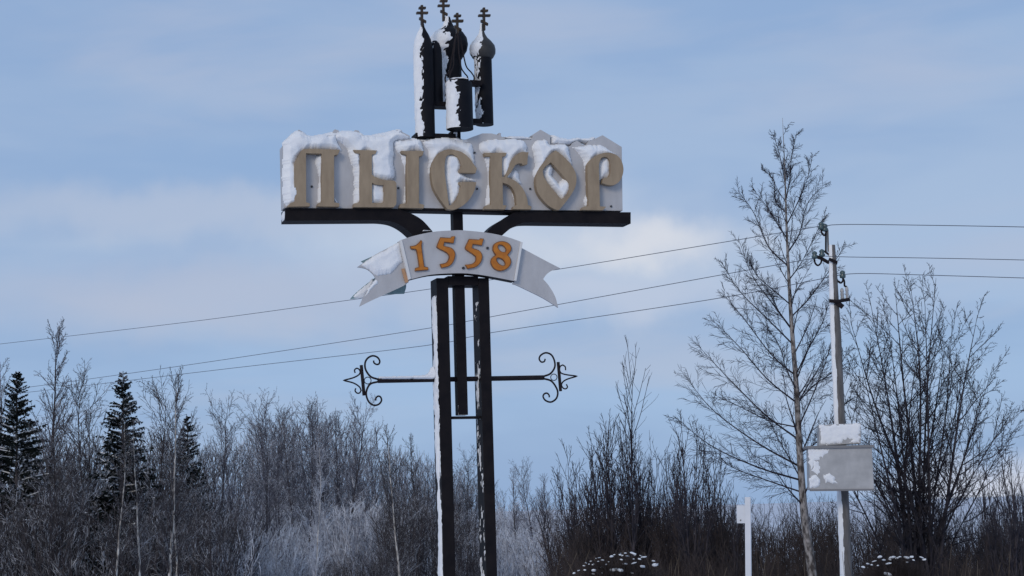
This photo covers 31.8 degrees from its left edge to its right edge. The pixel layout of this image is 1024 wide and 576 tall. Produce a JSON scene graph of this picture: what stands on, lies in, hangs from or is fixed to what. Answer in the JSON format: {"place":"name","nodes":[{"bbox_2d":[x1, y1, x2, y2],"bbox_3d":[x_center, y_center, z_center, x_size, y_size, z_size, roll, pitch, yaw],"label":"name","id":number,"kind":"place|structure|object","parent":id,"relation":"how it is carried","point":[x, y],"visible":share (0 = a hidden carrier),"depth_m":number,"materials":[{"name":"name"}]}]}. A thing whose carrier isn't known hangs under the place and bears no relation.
{"place":"outdoors","nodes":[
{"label":"outdoors","id":0,"kind":"place"},
{"bbox_2d":[0,0,1023,515],"label":"sky","id":1,"kind":"structure","parent":0,"point":[141,141],"materials":[{"name":"blue"}]},
{"bbox_2d":[331,496,1023,574],"bbox_3d":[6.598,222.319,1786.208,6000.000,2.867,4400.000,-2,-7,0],"label":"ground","id":2,"kind":"structure","parent":0,"point":[776,511],"depth_m":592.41,"materials":[{"name":"white snow"}]},
{"bbox_2d":[0,358,15,487],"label":"bare tree","id":3,"kind":"object","parent":2,"relation":"on","point":[1,402],"visible":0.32,"depth_m":76.62,"materials":[{"name":"grey plant"}]},
{"bbox_2d":[0,371,70,574],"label":"spruce tree","id":4,"kind":"object","parent":2,"relation":"on","point":[15,413],"visible":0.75,"depth_m":61.72,"materials":[{"name":"green plant"}]},
{"bbox_2d":[11,316,87,503],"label":"bare tree","id":5,"kind":"object","parent":2,"relation":"on","point":[58,333],"visible":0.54,"depth_m":70.58,"materials":[{"name":"grey plant"}]},
{"bbox_2d":[17,379,92,569],"bbox_3d":[-15.064,7.629,59.500,2.541,9.174,3.240,2,-8,-30],"label":"bare tree","id":6,"kind":"object","parent":2,"relation":"on","point":[55,474],"visible":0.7,"depth_m":59.35,"materials":[{"name":"grey plant"}]},
{"bbox_2d":[41,358,116,536],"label":"bare tree","id":7,"kind":"object","parent":2,"relation":"on","point":[77,430],"visible":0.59,"depth_m":66.67,"materials":[{"name":"grey plant"}]},
{"bbox_2d":[74,404,105,507],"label":"bare tree","id":8,"kind":"object","parent":2,"relation":"on","point":[89,444],"visible":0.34,"depth_m":69.27,"materials":[{"name":"grey plant"}]},
{"bbox_2d":[90,420,141,575],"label":"bare tree","id":9,"kind":"object","parent":2,"relation":"on","point":[116,560],"visible":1,"depth_m":49.75,"materials":[{"name":"grey plant"}]},
{"bbox_2d":[0,426,231,534],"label":"dark wood","id":10,"kind":"object","parent":2,"relation":"on","point":[99,468],"visible":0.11,"depth_m":77.23,"materials":[{"name":"grey plant"}]},
{"bbox_2d":[69,372,173,575],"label":"spruce tree","id":11,"kind":"object","parent":2,"relation":"on","point":[115,421],"visible":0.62,"depth_m":59.55,"materials":[{"name":"green plant"}]},
{"bbox_2d":[124,420,158,575],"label":"bare tree","id":12,"kind":"object","parent":2,"relation":"on","point":[139,566],"visible":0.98,"depth_m":50.56,"materials":[{"name":"grey plant"}]},
{"bbox_2d":[106,366,201,524],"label":"bare tree","id":13,"kind":"object","parent":2,"relation":"on","point":[159,438],"visible":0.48,"depth_m":68.09,"materials":[{"name":"grey plant"}]},
{"bbox_2d":[144,364,204,575],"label":"bare tree","id":14,"kind":"object","parent":2,"relation":"on","point":[172,531],"visible":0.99,"depth_m":49.85,"materials":[{"name":"grey plant"}]},
{"bbox_2d":[157,422,200,575],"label":"bare tree","id":15,"kind":"object","parent":2,"relation":"on","point":[178,569],"visible":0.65,"depth_m":51.55,"materials":[{"name":"grey plant"}]},
{"bbox_2d":[159,406,218,503],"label":"bare tree","id":16,"kind":"object","parent":2,"relation":"on","point":[179,424],"visible":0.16,"depth_m":80.27,"materials":[{"name":"grey plant"}]},
{"bbox_2d":[166,414,213,518],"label":"spruce tree","id":17,"kind":"object","parent":2,"relation":"on","point":[194,451],"visible":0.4,"depth_m":73.67,"materials":[{"name":"plant"}]},
{"bbox_2d":[199,383,252,537],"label":"bare tree","id":18,"kind":"object","parent":2,"relation":"on","point":[222,460],"visible":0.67,"depth_m":83.99,"materials":[{"name":"grey plant"}]},
{"bbox_2d":[216,427,253,558],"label":"bare tree","id":19,"kind":"object","parent":2,"relation":"on","point":[228,492],"visible":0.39,"depth_m":91.39,"materials":[{"name":"grey plant"}]},
{"bbox_2d":[0,456,506,575],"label":"undergrowth","id":20,"kind":"object","parent":2,"relation":"on","point":[419,560],"visible":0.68,"depth_m":58.67,"materials":[{"name":"grey plant"}]},
{"bbox_2d":[233,411,298,546],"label":"bare tree","id":21,"kind":"object","parent":2,"relation":"on","point":[265,483],"visible":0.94,"depth_m":99.66,"materials":[{"name":"grey plant"}]},
{"bbox_2d":[230,387,303,541],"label":"bare tree","id":22,"kind":"object","parent":2,"relation":"on","point":[262,437],"visible":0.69,"depth_m":102.76,"materials":[{"name":"grey plant"}]},
{"bbox_2d":[245,396,310,540],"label":"bare tree","id":23,"kind":"object","parent":2,"relation":"on","point":[276,492],"visible":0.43,"depth_m":111.10,"materials":[{"name":"grey plant"}]},
{"bbox_2d":[0,485,568,575],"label":"frosted shrubs","id":24,"kind":"object","parent":2,"relation":"on","point":[287,555],"visible":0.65,"depth_m":84.32,"materials":[{"name":"grey plant"}]},
{"bbox_2d":[272,408,308,535],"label":"bare tree","id":25,"kind":"object","parent":2,"relation":"on","point":[289,484],"visible":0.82,"depth_m":107.70,"materials":[{"name":"grey plant"}]},
{"bbox_2d":[282,394,341,570],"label":"bare tree","id":26,"kind":"object","parent":2,"relation":"on","point":[311,421],"visible":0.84,"depth_m":106.32,"materials":[{"name":"grey plant"}]},
{"bbox_2d":[302,443,330,575],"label":"bare tree","id":27,"kind":"object","parent":2,"relation":"on","point":[316,547],"visible":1,"depth_m":54.66,"materials":[{"name":"grey plant"}]},
{"bbox_2d":[284,392,349,541],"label":"bare tree","id":28,"kind":"object","parent":2,"relation":"on","point":[321,451],"visible":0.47,"depth_m":109.89,"materials":[{"name":"grey plant"}]},
{"bbox_2d":[326,411,354,516],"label":"bare tree","id":29,"kind":"object","parent":2,"relation":"on","point":[335,444],"visible":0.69,"depth_m":113.98,"materials":[{"name":"grey plant"}]},
{"bbox_2d":[325,392,385,534],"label":"bare tree","id":30,"kind":"object","parent":2,"relation":"on","point":[353,498],"visible":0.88,"depth_m":105.16,"materials":[{"name":"grey plant"}]},
{"bbox_2d":[343,420,372,522],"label":"bare tree","id":31,"kind":"object","parent":2,"relation":"on","point":[356,467],"visible":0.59,"depth_m":112.08,"materials":[{"name":"grey plant"}]},
{"bbox_2d":[184,408,548,566],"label":"wood","id":32,"kind":"object","parent":2,"relation":"on","point":[244,468],"visible":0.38,"depth_m":132.55,"materials":[{"name":"grey plant"}]},
{"bbox_2d":[370,420,397,534],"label":"bare tree","id":33,"kind":"object","parent":2,"relation":"on","point":[381,464],"visible":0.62,"depth_m":95.68,"materials":[{"name":"grey plant"}]},
{"bbox_2d":[374,423,421,575],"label":"bare tree","id":34,"kind":"object","parent":2,"relation":"on","point":[392,517],"visible":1,"depth_m":55.59,"materials":[{"name":"grey plant"}]},
{"bbox_2d":[398,434,431,518],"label":"bare tree","id":35,"kind":"object","parent":2,"relation":"on","point":[411,463],"visible":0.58,"depth_m":93.50,"materials":[{"name":"grey plant"}]},
{"bbox_2d":[280,0,630,575],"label":"village sign","id":36,"kind":"object","parent":2,"relation":"on","point":[396,179],"visible":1,"depth_m":18.17,"materials":[{"name":"metal"}]},
{"bbox_2d":[453,469,467,536],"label":"bare tree","id":37,"kind":"object","parent":2,"relation":"on","point":[457,503],"visible":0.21,"depth_m":95.29,"materials":[{"name":"grey plant"}]},
{"bbox_2d":[453,445,478,557],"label":"bare tree","id":38,"kind":"object","parent":2,"relation":"on","point":[472,489],"visible":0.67,"depth_m":97.06,"materials":[{"name":"grey plant"}]},
{"bbox_2d":[509,468,521,534],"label":"bare tree","id":39,"kind":"object","parent":2,"relation":"on","point":[514,514],"visible":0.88,"depth_m":118.86,"materials":[{"name":"grey plant"}]},
{"bbox_2d":[508,456,541,550],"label":"bare tree","id":40,"kind":"object","parent":2,"relation":"on","point":[524,501],"visible":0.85,"depth_m":116.97,"materials":[{"name":"grey plant"}]},
{"bbox_2d":[535,473,560,536],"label":"bare tree","id":41,"kind":"object","parent":2,"relation":"on","point":[544,484],"visible":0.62,"depth_m":111.41,"materials":[{"name":"grey plant"}]},
{"bbox_2d":[530,461,603,575],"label":"sapling","id":42,"kind":"object","parent":2,"relation":"on","point":[547,537],"visible":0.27,"depth_m":43.69,"materials":[{"name":"brown plant"}]},
{"bbox_2d":[552,433,611,569],"bbox_3d":[1.689,5.822,41.470,1.475,4.905,1.785,-2,-7,0],"label":"sapling","id":43,"kind":"object","parent":2,"relation":"on","point":[591,495],"visible":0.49,"depth_m":41.38,"materials":[{"name":"brown plant"}]},
{"bbox_2d":[576,395,637,568],"bbox_3d":[2.215,5.233,40.629,1.416,5.627,1.562,-2,-7,0],"label":"sapling","id":44,"kind":"object","parent":2,"relation":"on","point":[608,497],"visible":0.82,"depth_m":40.67,"materials":[{"name":"brown plant"}]},
{"bbox_2d":[569,544,667,575],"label":"snowy shrub","id":45,"kind":"object","parent":2,"relation":"on","point":[616,567],"visible":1,"depth_m":26.55,"materials":[{"name":"black plant"}]},
{"bbox_2d":[602,335,656,566],"bbox_3d":[2.602,4.395,39.506,1.353,6.816,1.256,-2,-7,0],"label":"sapling","id":46,"kind":"object","parent":2,"relation":"on","point":[634,516],"visible":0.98,"depth_m":39.52,"materials":[{"name":"brown plant"}]},
{"bbox_2d":[614,409,668,563],"bbox_3d":[2.993,5.411,41.646,1.353,5.498,1.088,-2,-7,0],"label":"sapling","id":47,"kind":"object","parent":2,"relation":"on","point":[640,523],"visible":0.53,"depth_m":41.67,"materials":[{"name":"brown plant"}]},
{"bbox_2d":[654,430,705,575],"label":"sapling","id":48,"kind":"object","parent":2,"relation":"on","point":[675,501],"visible":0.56,"depth_m":40.77,"materials":[{"name":"brown plant"}]},
{"bbox_2d":[667,409,721,575],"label":"sapling","id":49,"kind":"object","parent":2,"relation":"on","point":[685,499],"visible":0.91,"depth_m":38.64,"materials":[{"name":"brown plant"}]},
{"bbox_2d":[691,440,736,575],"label":"sapling","id":50,"kind":"object","parent":2,"relation":"on","point":[709,511],"visible":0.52,"depth_m":41.60,"materials":[{"name":"brown plant"}]},
{"bbox_2d":[722,494,744,575],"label":"sapling","id":51,"kind":"object","parent":2,"relation":"on","point":[735,554],"visible":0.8,"depth_m":37.49,"materials":[{"name":"brown plant"}]},
{"bbox_2d":[737,497,751,575],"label":"marker post","id":52,"kind":"object","parent":2,"relation":"on","point":[743,513],"visible":1,"depth_m":20.77,"materials":[{"name":"white paint"}]},
{"bbox_2d":[664,118,860,575],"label":"birch tree","id":53,"kind":"object","parent":2,"relation":"on","point":[805,524],"visible":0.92,"depth_m":33.06,"materials":[{"name":"brown plant"}]},
{"bbox_2d":[522,489,1023,575],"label":"brown thicket","id":54,"kind":"object","parent":2,"relation":"on","point":[827,548],"visible":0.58,"depth_m":40.46,"materials":[{"name":"brown plant"}]},
{"bbox_2d":[528,544,1019,575],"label":"dry weeds","id":55,"kind":"object","parent":2,"relation":"on","point":[797,566],"visible":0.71,"depth_m":30.38,"materials":[{"name":"plant"}]},
{"bbox_2d":[528,482,1021,570],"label":"distant brush","id":56,"kind":"object","parent":2,"relation":"on","point":[549,510],"visible":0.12,"depth_m":107.62,"materials":[{"name":"brown plant"}]},
{"bbox_2d":[554,432,1023,575],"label":"grey shrubs","id":57,"kind":"object","parent":2,"relation":"on","point":[648,494],"visible":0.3,"depth_m":43.16,"materials":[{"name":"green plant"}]},
{"bbox_2d":[811,222,852,575],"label":"utility pole","id":58,"kind":"object","parent":2,"relation":"on","point":[835,305],"visible":0.84,"depth_m":30.98,"materials":[{"name":"concrete"}]},
{"bbox_2d":[1,258,811,390],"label":"power line","id":59,"kind":"object","parent":58,"relation":"attached to","point":[431,327],"visible":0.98,"depth_m":38.03,"materials":[{"name":"grey metal"}]},
{"bbox_2d":[3,226,817,343],"bbox_3d":[-6.260,0.445,43.270,0.294,0.627,33.467,5,-10,-44],"label":"power line","id":60,"kind":"object","parent":58,"relation":"attached to","point":[427,289],"visible":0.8,"depth_m":39.15,"materials":[{"name":"grey metal"}]},
{"bbox_2d":[0,275,838,395],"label":"power line","id":61,"kind":"object","parent":58,"relation":"attached to","point":[450,341],"visible":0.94,"depth_m":37.76,"materials":[{"name":"grey metal"}]},
{"bbox_2d":[803,445,873,490],"bbox_3d":[5.533,3.051,30.420,1.119,0.780,0.480,-2,-7,0],"label":"meter box","id":62,"kind":"object","parent":58,"relation":"attached to","point":[840,468],"visible":1,"depth_m":30.22,"materials":[{"name":"paint"}]},
{"bbox_2d":[817,423,860,445],"bbox_3d":[5.540,2.486,30.506,0.744,0.371,0.357,-2,-7,0],"label":"switch box","id":63,"kind":"object","parent":62,"relation":"on","point":[838,434],"visible":1,"depth_m":30.34,"materials":[{"name":"paint"}]},
{"bbox_2d":[824,224,1017,226],"bbox_3d":[7.244,-0.997,29.817,4.748,0.631,0.085,-7,-9,38],"label":"power line","id":64,"kind":"object","parent":58,"relation":"attached to","point":[920,225],"visible":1,"depth_m":30.09,"materials":[{"name":"grey metal"}]},
{"bbox_2d":[826,256,1017,259],"bbox_3d":[7.232,-0.482,29.756,4.738,0.638,0.081,-7,-9,38],"label":"power line","id":65,"kind":"object","parent":58,"relation":"attached to","point":[914,257],"visible":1,"depth_m":30.15,"materials":[{"name":"grey metal"}]},
{"bbox_2d":[844,273,1019,277],"bbox_3d":[7.397,-0.176,29.719,4.473,0.596,0.077,-8,-9,41],"label":"power line","id":66,"kind":"object","parent":58,"relation":"attached to","point":[932,275],"visible":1,"depth_m":30.03,"materials":[{"name":"grey metal"}]},
{"bbox_2d":[855,547,935,575],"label":"snowy shrub","id":67,"kind":"object","parent":2,"relation":"on","point":[893,569],"visible":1,"depth_m":27.53,"materials":[{"name":"black plant"}]},
{"bbox_2d":[812,262,1023,575],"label":"willow tree","id":68,"kind":"object","parent":2,"relation":"on","point":[919,511],"visible":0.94,"depth_m":35.62,"materials":[{"name":"brown plant"}]},
{"bbox_2d":[973,461,1005,575],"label":"sapling","id":69,"kind":"object","parent":2,"relation":"on","point":[988,543],"visible":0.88,"depth_m":35.69,"materials":[{"name":"brown plant"}]},
{"bbox_2d":[990,444,1023,575],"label":"sapling","id":70,"kind":"object","parent":2,"relation":"on","point":[1016,570],"visible":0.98,"depth_m":33.68,"materials":[{"name":"brown plant"}]}
]}

